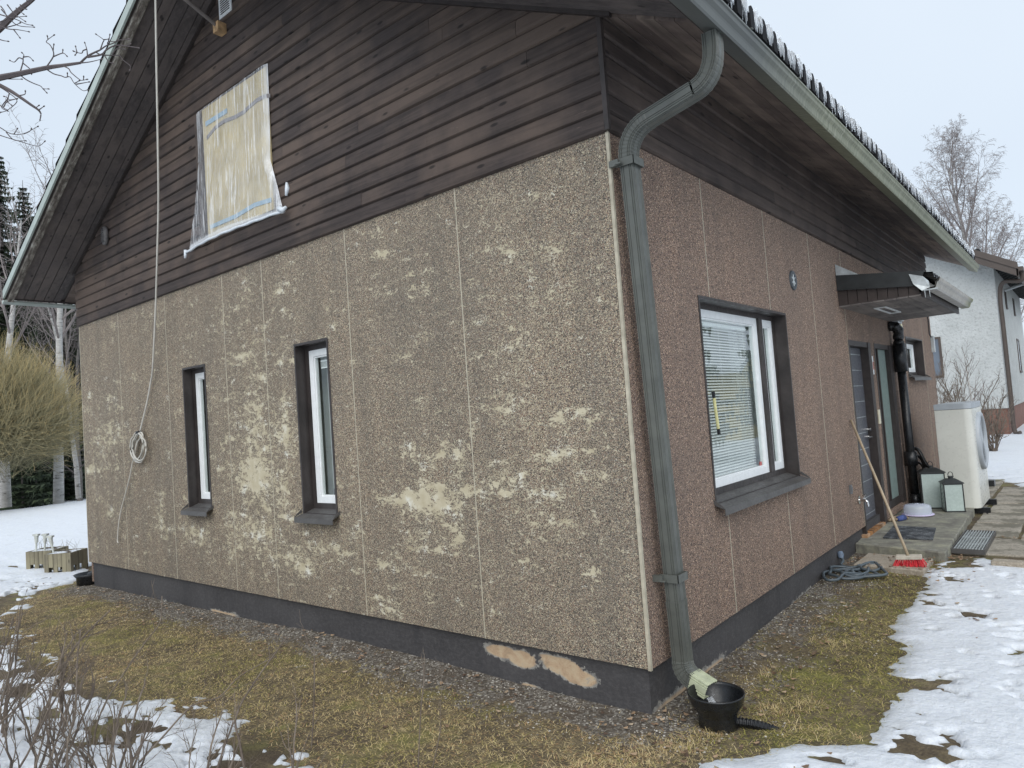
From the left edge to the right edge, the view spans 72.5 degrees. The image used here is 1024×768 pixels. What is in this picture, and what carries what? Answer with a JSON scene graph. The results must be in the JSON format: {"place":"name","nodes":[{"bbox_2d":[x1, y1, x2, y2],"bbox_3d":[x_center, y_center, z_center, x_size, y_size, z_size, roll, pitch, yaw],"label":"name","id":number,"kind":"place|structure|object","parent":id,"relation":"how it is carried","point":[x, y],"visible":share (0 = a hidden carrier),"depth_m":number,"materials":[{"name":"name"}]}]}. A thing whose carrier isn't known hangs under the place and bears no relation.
{"place":"outdoors","nodes":[
{"label":"outdoors","id":0,"kind":"place"},
{"bbox_2d":[0,476,1023,767],"bbox_3d":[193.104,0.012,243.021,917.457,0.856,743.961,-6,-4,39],"label":"ground","id":1,"kind":"structure","parent":0,"point":[256,746],"depth_m":4.34,"materials":[{"name":"plant"}]},
{"bbox_2d":[0,589,71,739],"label":"bare shrub","id":2,"kind":"object","parent":1,"relation":"on","point":[5,714],"visible":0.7,"depth_m":4.12,"materials":[{"name":"brown plant"}]},
{"bbox_2d":[0,617,98,723],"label":"bare shrub","id":3,"kind":"object","parent":1,"relation":"on","point":[4,692],"visible":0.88,"depth_m":3.74,"materials":[{"name":"brown plant"}]},
{"bbox_2d":[0,612,103,767],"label":"bare shrub","id":4,"kind":"object","parent":1,"relation":"on","point":[34,742],"visible":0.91,"depth_m":3.32,"materials":[{"name":"brown plant"}]},
{"bbox_2d":[4,612,102,767],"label":"bare shrub","id":5,"kind":"object","parent":1,"relation":"on","point":[24,722],"visible":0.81,"depth_m":3.58,"materials":[{"name":"brown plant"}]},
{"bbox_2d":[29,629,101,738],"bbox_3d":[-2.533,1.740,4.040,0.327,0.685,0.453,-3,-3,-17],"label":"bare shrub","id":6,"kind":"object","parent":1,"relation":"on","point":[62,696],"visible":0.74,"depth_m":4.05,"materials":[{"name":"brown plant"}]},
{"bbox_2d":[0,0,139,145],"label":"bare tree","id":7,"kind":"object","parent":1,"relation":"on","point":[9,18],"visible":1,"depth_m":4.60,"materials":[{"name":"brown plant"}]},
{"bbox_2d":[12,610,128,741],"bbox_3d":[-2.595,1.766,4.149,0.612,0.795,0.225,-2,-4,-40],"label":"bare shrub","id":8,"kind":"object","parent":1,"relation":"on","point":[71,652],"visible":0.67,"depth_m":4.09,"materials":[{"name":"brown plant"}]},
{"bbox_2d":[30,654,154,767],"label":"bare shrub","id":9,"kind":"object","parent":1,"relation":"on","point":[88,741],"visible":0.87,"depth_m":3.29,"materials":[{"name":"brown plant"}]},
{"bbox_2d":[42,670,168,767],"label":"bare shrub","id":10,"kind":"object","parent":1,"relation":"on","point":[129,746],"visible":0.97,"depth_m":3.15,"materials":[{"name":"brown plant"}]},
{"bbox_2d":[139,635,288,762],"bbox_3d":[-1.597,1.728,3.783,0.817,0.542,0.287,-2,-4,-40],"label":"bare shrub","id":11,"kind":"object","parent":1,"relation":"on","point":[168,730],"visible":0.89,"depth_m":3.76,"materials":[{"name":"brown plant"}]},
{"bbox_2d":[299,610,314,747],"bbox_3d":[-1.134,1.680,3.897,0.080,0.758,0.375,-3,-3,-23],"label":"bare shrub","id":12,"kind":"object","parent":1,"relation":"on","point":[313,688],"visible":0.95,"depth_m":3.78,"materials":[{"name":"brown plant"}]},
{"bbox_2d":[275,681,356,767],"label":"bare shrub","id":13,"kind":"object","parent":1,"relation":"on","point":[292,758],"visible":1,"depth_m":3.01,"materials":[{"name":"brown plant"}]},
{"bbox_2d":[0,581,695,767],"bbox_3d":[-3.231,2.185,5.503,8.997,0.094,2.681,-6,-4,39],"label":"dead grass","id":14,"kind":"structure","parent":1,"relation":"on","point":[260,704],"depth_m":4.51,"materials":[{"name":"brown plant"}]},
{"bbox_2d":[42,585,690,765],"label":"gravel","id":15,"kind":"structure","parent":1,"relation":"on","point":[342,643],"depth_m":4.70,"materials":[{"name":"grey gravel"}]},
{"bbox_2d":[414,650,424,767],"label":"bare shrub","id":16,"kind":"object","parent":1,"relation":"on","point":[421,708],"visible":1,"depth_m":3.37,"materials":[{"name":"brown plant"}]},
{"bbox_2d":[90,598,856,767],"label":"grass tuft","id":17,"kind":"object","parent":1,"relation":"on","point":[681,744],"visible":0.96,"depth_m":3.54,"materials":[{"name":"green plant"}]},
{"bbox_2d":[2,0,978,714],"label":"house","id":18,"kind":"structure","parent":1,"relation":"on","point":[396,400],"depth_m":5.27,"materials":[{"name":"brown concrete"}]},
{"bbox_2d":[73,571,93,585],"bbox_3d":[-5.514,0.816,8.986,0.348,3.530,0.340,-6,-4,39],"label":"drain","id":19,"kind":"object","parent":18,"relation":"attached to","point":[83,578],"visible":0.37,"depth_m":8.78,"materials":[{"name":"black plastic"}]},
{"bbox_2d":[100,226,108,244],"bbox_3d":[-4.808,-1.750,8.244,0.124,0.220,0.074,-6,-4,39],"label":"siren housing","id":20,"kind":"object","parent":18,"relation":"attached to","point":[104,233],"visible":1,"depth_m":8.21,"materials":[{"name":"black plastic"}]},
{"bbox_2d":[117,0,158,542],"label":"hanging cable","id":21,"kind":"object","parent":18,"relation":"hanging from","point":[139,459],"visible":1,"depth_m":7.26,"materials":[{"name":"grey fabric"}]},
{"bbox_2d":[181,364,213,516],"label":"window","id":22,"kind":"structure","parent":18,"relation":"in","point":[193,377],"depth_m":7.12,"materials":[{"name":"white metal"}]},
{"bbox_2d":[184,0,226,36],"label":"wall bracket","id":23,"kind":"object","parent":18,"relation":"attached to","point":[219,28],"depth_m":6.43,"materials":[{"name":"brown wood"}]},
{"bbox_2d":[218,0,231,19],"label":"vent grille","id":24,"kind":"object","parent":18,"relation":"attached to","point":[225,7],"visible":1,"depth_m":6.49,"materials":[{"name":"white metal"}]},
{"bbox_2d":[184,67,288,258],"bbox_3d":[-2.599,-2.016,6.397,1.777,1.402,0.120,-6,-4,39],"label":"covered window","id":25,"kind":"structure","parent":18,"relation":"attached to","point":[234,165],"depth_m":6.37,"materials":[{"name":"beige plastic"}]},
{"bbox_2d":[293,337,339,524],"bbox_3d":[-1.594,0.391,5.869,0.740,1.479,0.436,-6,-4,39],"label":"window","id":26,"kind":"structure","parent":18,"relation":"in","point":[311,358],"depth_m":5.86,"materials":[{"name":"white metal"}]},
{"bbox_2d":[608,28,723,698],"bbox_3d":[0.963,-0.049,3.729,0.658,3.456,0.278,-6,-4,39],"label":"downpipe","id":27,"kind":"object","parent":18,"relation":"attached to","point":[629,162],"visible":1,"depth_m":3.85,"materials":[{"name":"grey metal"}]},
{"bbox_2d":[697,295,810,515],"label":"window","id":28,"kind":"structure","parent":18,"relation":"in","point":[745,348],"depth_m":5.67,"materials":[{"name":"white metal"}]},
{"bbox_2d":[711,391,720,434],"bbox_3d":[1.433,0.204,4.907,0.023,0.306,0.065,-6,-4,39],"label":"window thermometer","id":29,"kind":"object","parent":28,"relation":"attached to","point":[715,412],"depth_m":4.90,"materials":[{"name":"yellow plastic"}]},
{"bbox_2d":[789,271,796,289],"bbox_3d":[2.511,-0.925,6.234,0.015,0.180,0.180,-6,-4,39],"label":"round vent","id":30,"kind":"object","parent":18,"relation":"attached to","point":[792,279],"visible":1,"depth_m":6.22,"materials":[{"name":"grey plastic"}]},
{"bbox_2d":[849,485,852,493],"bbox_3d":[3.433,1.068,7.070,0.027,0.090,0.055,-6,-4,39],"label":"socket box","id":31,"kind":"object","parent":18,"relation":"attached to","point":[850,489],"visible":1,"depth_m":7.05,"materials":[{"name":"grey plastic"}]},
{"bbox_2d":[728,0,974,258],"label":"roof tiles","id":32,"kind":"object","parent":18,"relation":"attached to","point":[780,42],"visible":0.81,"depth_m":5.20,"materials":[{"name":"black"}]},
{"bbox_2d":[857,494,868,506],"bbox_3d":[3.659,1.210,7.267,0.101,0.126,0.084,-6,-4,39],"label":"garden tap","id":33,"kind":"object","parent":18,"relation":"attached to","point":[859,499],"visible":1,"depth_m":7.26,"materials":[{"name":"silver metal"}]},
{"bbox_2d":[848,340,887,537],"bbox_3d":[3.936,0.579,7.864,0.160,2.119,1.014,-6,-4,39],"label":"front door","id":34,"kind":"structure","parent":18,"relation":"in","point":[861,367],"depth_m":8.09,"materials":[{"name":"grey paint"}]},
{"bbox_2d":[877,409,880,423],"bbox_3d":[4.367,0.388,8.303,0.017,0.170,0.072,-6,-4,39],"label":"doorbell","id":35,"kind":"object","parent":18,"relation":"attached to","point":[879,416],"visible":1,"depth_m":8.28,"materials":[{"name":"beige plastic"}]},
{"bbox_2d":[887,321,920,502],"bbox_3d":[5.142,0.390,9.128,0.169,2.441,0.288,-6,-4,39],"label":"insulated pipe","id":36,"kind":"object","parent":18,"relation":"attached to","point":[901,369],"visible":0.98,"depth_m":9.10,"materials":[{"name":"black plastic"}]},
{"bbox_2d":[905,336,931,379],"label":"window","id":37,"kind":"structure","parent":18,"relation":"in","point":[914,347],"depth_m":10.95,"materials":[{"name":"white metal"}]},
{"bbox_2d":[927,317,935,351],"bbox_3d":[6.930,-1.002,11.579,0.050,0.950,0.249,-6,-4,39],"label":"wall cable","id":38,"kind":"object","parent":18,"relation":"attached to","point":[932,340],"depth_m":11.59,"materials":[{"name":"plastic"}]},
{"bbox_2d":[0,558,1023,767],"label":"snow","id":39,"kind":"structure","parent":1,"relation":"on","point":[977,712],"depth_m":3.95,"materials":[{"name":"white snow"}]},
{"bbox_2d":[93,580,161,744],"bbox_3d":[-2.226,1.668,4.143,0.261,0.983,0.504,-5,-3,12],"label":"bare shrub","id":40,"kind":"object","parent":39,"relation":"on","point":[109,696],"visible":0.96,"depth_m":4.10,"materials":[{"name":"brown plant"}]},
{"bbox_2d":[163,691,257,767],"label":"bare shrub","id":41,"kind":"object","parent":39,"relation":"on","point":[218,750],"visible":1,"depth_m":3.12,"materials":[{"name":"brown plant"}]},
{"bbox_2d":[215,636,287,767],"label":"bare shrub","id":42,"kind":"object","parent":39,"relation":"on","point":[238,737],"visible":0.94,"depth_m":3.64,"materials":[{"name":"brown plant"}]},
{"bbox_2d":[11,536,1022,767],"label":"leaf litter","id":43,"kind":"object","parent":1,"relation":"on","point":[683,719],"visible":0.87,"depth_m":4.69,"materials":[{"name":"brown plant"}]},
{"bbox_2d":[687,681,744,733],"bbox_3d":[1.067,1.691,3.635,0.291,0.177,0.291,-6,-4,39],"label":"rainwater funnel","id":44,"kind":"object","parent":1,"relation":"on","point":[719,707],"visible":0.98,"depth_m":3.56,"materials":[{"name":"black plastic"}]},
{"bbox_2d":[737,717,779,730],"bbox_3d":[1.237,1.757,3.583,0.270,0.106,0.058,-5,-3,9],"label":"drain hose","id":45,"kind":"object","parent":44,"relation":"attached to","point":[750,723],"visible":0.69,"depth_m":3.56,"materials":[{"name":"black plastic"}]},
{"bbox_2d":[566,556,960,767],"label":"dead grass","id":46,"kind":"structure","parent":1,"relation":"on","point":[809,679],"depth_m":3.97,"materials":[{"name":"brown plant"}]},
{"bbox_2d":[621,556,912,752],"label":"gravel","id":47,"kind":"structure","parent":1,"relation":"on","point":[742,670],"depth_m":4.55,"materials":[{"name":"grey gravel"}]},
{"bbox_2d":[822,551,887,581],"bbox_3d":[3.066,1.641,6.226,0.512,0.126,0.849,-6,-4,39],"label":"garden hose","id":48,"kind":"object","parent":1,"relation":"on","point":[855,573],"visible":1,"depth_m":6.19,"materials":[{"name":"grey rubber"}]},
{"bbox_2d":[854,553,932,575],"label":"concrete slab","id":49,"kind":"structure","parent":1,"relation":"on","point":[885,562],"depth_m":6.38,"materials":[{"name":"grey concrete"}]},
{"bbox_2d":[850,420,926,566],"bbox_3d":[3.504,1.008,6.726,0.262,1.320,1.073,-4,-3,-4],"label":"broom","id":50,"kind":"object","parent":49,"relation":"on","point":[913,560],"visible":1,"depth_m":6.35,"materials":[{"name":"pale wood"},{"name":"red plastic bristles"}]},
{"bbox_2d":[855,508,974,561],"bbox_3d":[4.625,1.688,7.856,0.832,0.200,2.884,-6,-4,39],"label":"door step","id":51,"kind":"object","parent":1,"relation":"on","point":[951,527],"depth_m":7.20,"materials":[{"name":"grey concrete"}]},
{"bbox_2d":[888,514,908,521],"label":"work gloves","id":52,"kind":"object","parent":51,"relation":"on","point":[903,517],"visible":0.9,"depth_m":8.18,"materials":[{"name":"fabric"}]},
{"bbox_2d":[883,525,935,539],"bbox_3d":[4.274,1.586,7.461,0.451,0.013,0.753,-6,-3,36],"label":"doormat","id":53,"kind":"object","parent":51,"relation":"on","point":[916,533],"visible":1,"depth_m":7.39,"materials":[{"name":"rubber"}]},
{"bbox_2d":[901,503,934,516],"bbox_3d":[4.930,1.524,8.491,0.356,0.145,0.356,-6,-4,39],"label":"cake box","id":54,"kind":"object","parent":51,"relation":"on","point":[917,509],"visible":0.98,"depth_m":8.38,"materials":[{"name":"white plastic"}]},
{"bbox_2d":[917,461,945,508],"bbox_3d":[5.413,1.290,8.998,0.294,0.590,0.294,-5,-3,25],"label":"lantern","id":55,"kind":"object","parent":51,"relation":"on","point":[930,476],"visible":0.87,"depth_m":8.89,"materials":[{"name":"black metal"}]},
{"bbox_2d":[938,472,965,511],"bbox_3d":[5.431,1.323,8.620,0.234,0.484,0.234,-5,-3,21],"label":"lantern","id":56,"kind":"object","parent":51,"relation":"on","point":[952,494],"visible":1,"depth_m":8.53,"materials":[{"name":"black metal"}]},
{"bbox_2d":[936,375,960,403],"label":"bare shrub","id":57,"kind":"object","parent":1,"relation":"on","point":[941,400],"visible":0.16,"depth_m":17.65,"materials":[{"name":"brown plant"}]},
{"bbox_2d":[933,346,1000,423],"bbox_3d":[11.509,0.354,18.325,2.217,2.749,1.609,-5,-3,15],"label":"bare shrub","id":58,"kind":"object","parent":1,"relation":"on","point":[960,376],"visible":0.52,"depth_m":18.19,"materials":[{"name":"brown plant"}]},
{"bbox_2d":[913,113,1023,259],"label":"birch tree","id":59,"kind":"object","parent":1,"relation":"on","point":[959,212],"visible":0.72,"depth_m":39.59,"materials":[{"name":"grey plant"}]},
{"bbox_2d":[941,394,1004,432],"bbox_3d":[10.235,0.941,15.666,0.967,1.508,1.287,-3,-3,-21],"label":"bare shrub","id":60,"kind":"object","parent":1,"relation":"on","point":[989,413],"visible":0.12,"depth_m":15.54,"materials":[{"name":"brown plant"}]},
{"bbox_2d":[924,249,1023,434],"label":"neighbour house","id":61,"kind":"structure","parent":1,"relation":"on","point":[987,325],"depth_m":22.17,"materials":[{"name":"white paint"}]},
{"bbox_2d":[933,337,943,377],"bbox_3d":[13.504,-0.824,23.039,1.200,1.330,0.100,-6,-4,39],"label":"window","id":62,"kind":"structure","parent":61,"relation":"in","point":[938,354],"depth_m":22.72,"materials":[{"name":"grey glass"}]},
{"bbox_2d":[1004,291,1008,309],"bbox_3d":[17.171,-2.935,24.305,0.100,0.670,0.450,-6,-4,39],"label":"window","id":63,"kind":"structure","parent":61,"relation":"in","point":[1005,295],"depth_m":24.14,"materials":[{"name":"black glass"}]},
{"bbox_2d":[1012,298,1015,315],"bbox_3d":[19.411,-2.963,27.027,0.100,0.670,0.500,-6,-4,39],"label":"window","id":64,"kind":"structure","parent":61,"relation":"in","point":[1012,298],"depth_m":26.84,"materials":[{"name":"grey glass"}]},
{"bbox_2d":[1016,339,1022,372],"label":"window","id":65,"kind":"structure","parent":61,"relation":"in","point":[1017,340],"depth_m":26.96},
{"bbox_2d":[955,538,1023,557],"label":"paving slab","id":66,"kind":"structure","parent":1,"relation":"on","point":[1007,547],"depth_m":6.80,"materials":[{"name":"grey concrete"}]},
{"bbox_2d":[951,530,995,554],"bbox_3d":[4.694,1.597,7.086,0.275,0.046,1.070,-6,-4,39],"label":"boot grate","id":67,"kind":"object","parent":66,"relation":"on","point":[967,541],"visible":1,"depth_m":6.98,"materials":[{"name":"grey metal"}]},
{"bbox_2d":[967,383,1016,442],"bbox_3d":[12.833,0.790,18.714,1.320,1.737,1.600,-6,-4,39],"label":"bare shrub","id":68,"kind":"object","parent":1,"relation":"on","point":[999,405],"visible":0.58,"depth_m":18.73,"materials":[{"name":"brown plant"}]},
{"bbox_2d":[989,487,998,494],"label":"paving slab","id":69,"kind":"structure","parent":1,"relation":"on","point":[992,490],"depth_m":10.56,"materials":[{"name":"grey concrete"}]},
{"bbox_2d":[971,523,1023,538],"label":"paving slab","id":70,"kind":"structure","parent":1,"relation":"on","point":[1008,531],"depth_m":7.71,"materials":[{"name":"grey concrete"}]},
{"bbox_2d":[982,409,1012,450],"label":"bare shrub","id":71,"kind":"object","parent":1,"relation":"on","point":[998,440],"visible":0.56,"depth_m":16.31,"materials":[{"name":"brown plant"}]},
{"bbox_2d":[976,512,1023,524],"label":"paving slab","id":72,"kind":"structure","parent":1,"relation":"on","point":[1004,518],"depth_m":8.30,"materials":[{"name":"grey concrete"}]},
{"bbox_2d":[995,480,1004,486],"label":"paving slab","id":73,"kind":"structure","parent":1,"relation":"on","point":[999,483],"depth_m":11.32,"materials":[{"name":"grey concrete"}]},
{"bbox_2d":[991,504,1023,512],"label":"paving slab","id":74,"kind":"structure","parent":1,"relation":"on","point":[1012,508],"depth_m":8.96,"materials":[{"name":"grey concrete"}]},
{"bbox_2d":[991,559,1023,567],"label":"kerb stone","id":75,"kind":"object","parent":1,"relation":"on","point":[1008,562],"visible":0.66,"depth_m":6.10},
{"bbox_2d":[994,494,1023,503],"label":"paving slab","id":76,"kind":"structure","parent":1,"relation":"on","point":[1009,499],"depth_m":9.61,"materials":[{"name":"grey concrete"}]},
{"bbox_2d":[998,487,1023,494],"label":"paving slab","id":77,"kind":"structure","parent":1,"relation":"on","point":[1012,491],"depth_m":10.33,"materials":[{"name":"grey concrete"}]},
{"bbox_3d":[5.959,1.692,9.298,0.591,0.099,0.860,-6,-4,39],"label":"paving slab","id":78,"kind":"object","parent":1,"relation":"on","visible":0},
{"bbox_2d":[914,401,996,513],"bbox_3d":[5.886,0.964,9.394,0.889,1.410,1.182,-6,-4,39],"label":"heat pump","id":79,"kind":"object","parent":78,"relation":"on","point":[962,440],"visible":0.84,"depth_m":8.86,"materials":[{"name":"white metal"}]},
{"bbox_2d":[0,424,1023,585],"bbox_3d":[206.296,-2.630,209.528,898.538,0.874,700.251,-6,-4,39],"label":"snow field","id":80,"kind":"structure","parent":0,"point":[65,521],"depth_m":14.31,"materials":[{"name":"white snow"}]},
{"bbox_2d":[0,266,14,353],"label":"spruce tree","id":81,"kind":"object","parent":80,"relation":"on","point":[3,319],"visible":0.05,"depth_m":36.23,"materials":[{"name":"green plant"}]},
{"bbox_2d":[0,156,41,360],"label":"spruce tree","id":82,"kind":"object","parent":80,"relation":"on","point":[2,225],"visible":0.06,"depth_m":37.02,"materials":[{"name":"green plant"}]},
{"bbox_2d":[0,164,46,507],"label":"birch tree","id":83,"kind":"object","parent":80,"relation":"on","point":[5,494],"visible":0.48,"depth_m":26.03,"materials":[{"name":"grey plant"}]},
{"bbox_2d":[4,300,46,499],"bbox_3d":[-24.423,0.266,35.000,3.451,11.276,3.572,-3,-3,-13],"label":"spruce tree","id":84,"kind":"object","parent":80,"relation":"on","point":[18,329],"visible":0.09,"depth_m":35.01,"materials":[{"name":"green plant"}]},
{"bbox_2d":[0,456,52,510],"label":"young spruce","id":85,"kind":"object","parent":80,"relation":"on","point":[22,493],"visible":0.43,"depth_m":29.39,"materials":[{"name":"green plant"}]},
{"bbox_2d":[12,302,55,475],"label":"spruce tree","id":86,"kind":"object","parent":80,"relation":"on","point":[33,323],"visible":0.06,"depth_m":36.90,"materials":[{"name":"green plant"}]},
{"bbox_2d":[13,456,64,506],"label":"young spruce","id":87,"kind":"object","parent":80,"relation":"on","point":[49,488],"visible":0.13,"depth_m":30.95,"materials":[{"name":"green plant"}]},
{"bbox_2d":[5,96,75,503],"bbox_3d":[-15.383,-2.725,24.304,4.334,13.764,3.808,-5,-3,25],"label":"birch tree","id":88,"kind":"object","parent":80,"relation":"on","point":[58,478],"visible":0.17,"depth_m":24.51,"materials":[{"name":"grey plant"}]},
{"bbox_2d":[0,235,80,498],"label":"birch tree","id":89,"kind":"object","parent":80,"relation":"on","point":[76,478],"visible":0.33,"depth_m":26.55,"materials":[{"name":"white plant"}]},
{"bbox_2d":[0,327,83,481],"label":"willow tree","id":90,"kind":"object","parent":80,"relation":"on","point":[32,416],"visible":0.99,"depth_m":20.79,"materials":[{"name":"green plant"}]},
{"bbox_2d":[4,180,80,403],"bbox_3d":[-26.928,-2.530,38.681,6.285,17.864,6.728,-4,-3,-7],"label":"spruce tree","id":91,"kind":"object","parent":80,"relation":"on","point":[26,203],"visible":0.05,"depth_m":39.03,"materials":[{"name":"green plant"}]},
{"bbox_2d":[2,210,83,497],"bbox_3d":[-21.622,-1.371,33.813,6.577,13.796,6.099,-5,-3,20],"label":"bare tree","id":92,"kind":"object","parent":80,"relation":"on","point":[66,346],"visible":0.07,"depth_m":34.02,"materials":[{"name":"grey plant"}]},
{"bbox_2d":[4,247,81,439],"bbox_3d":[-24.655,-1.315,36.403,5.210,14.377,5.932,-3,-3,-29],"label":"bare tree","id":93,"kind":"object","parent":80,"relation":"on","point":[47,340],"visible":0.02,"depth_m":35.99,"materials":[{"name":"grey plant"}]},
{"bbox_2d":[26,533,68,569],"bbox_3d":[-6.859,2.456,10.293,0.407,0.525,0.380,-4,-3,1],"label":"planter box","id":94,"kind":"object","parent":80,"relation":"on","point":[35,557],"visible":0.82,"depth_m":10.11,"materials":[{"name":"wood"}]},
{"bbox_2d":[24,307,84,497],"bbox_3d":[-22.675,0.839,33.840,3.457,9.825,3.700,-1,-4,-44],"label":"spruce tree","id":95,"kind":"object","parent":80,"relation":"on","point":[42,335],"visible":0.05,"depth_m":34.00,"materials":[{"name":"green plant"}]},
{"bbox_2d":[25,309,84,500],"bbox_3d":[-19.045,-0.183,31.029,4.449,10.783,3.908,-4,-3,-13],"label":"bare tree","id":96,"kind":"object","parent":80,"relation":"on","point":[77,365],"visible":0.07,"depth_m":30.76,"materials":[{"name":"grey plant"}]},
{"bbox_2d":[31,304,83,476],"bbox_3d":[-23.165,-0.421,36.804,5.489,12.417,5.919,-4,-3,-2],"label":"bare tree","id":97,"kind":"object","parent":80,"relation":"on","point":[76,338],"visible":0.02,"depth_m":36.84,"materials":[{"name":"grey plant"}]},
{"bbox_2d":[44,438,85,500],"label":"young spruce","id":98,"kind":"object","parent":80,"relation":"on","point":[71,491],"visible":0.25,"depth_m":32.88,"materials":[{"name":"green plant"}]},
{"bbox_2d":[44,535,87,572],"bbox_3d":[-6.351,2.401,9.925,0.450,0.525,0.380,-4,-3,1],"label":"planter box","id":99,"kind":"object","parent":80,"relation":"on","point":[65,560],"visible":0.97,"depth_m":9.75,"materials":[{"name":"wood"}]},
{"bbox_2d":[53,304,85,494],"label":"spruce tree","id":100,"kind":"object","parent":80,"relation":"on","point":[75,352],"visible":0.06,"depth_m":36.00,"materials":[{"name":"green plant"}]},
{"bbox_2d":[919,180,956,226],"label":"birch tree","id":101,"kind":"object","parent":80,"relation":"on","point":[936,204],"visible":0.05,"depth_m":51.97,"materials":[{"name":"grey plant"}]},
{"bbox_2d":[955,340,986,400],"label":"bare shrub","id":102,"kind":"object","parent":80,"relation":"on","point":[971,399],"visible":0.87,"depth_m":18.56,"materials":[{"name":"brown plant"}]},
{"bbox_2d":[966,196,1023,321],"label":"birch tree","id":103,"kind":"object","parent":80,"relation":"on","point":[1005,230],"visible":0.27,"depth_m":43.07,"materials":[{"name":"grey plant"}]},
{"bbox_2d":[0,0,1023,333],"label":"sky","id":104,"kind":"structure","parent":0,"point":[902,69],"materials":[{"name":"white"}]}
]}

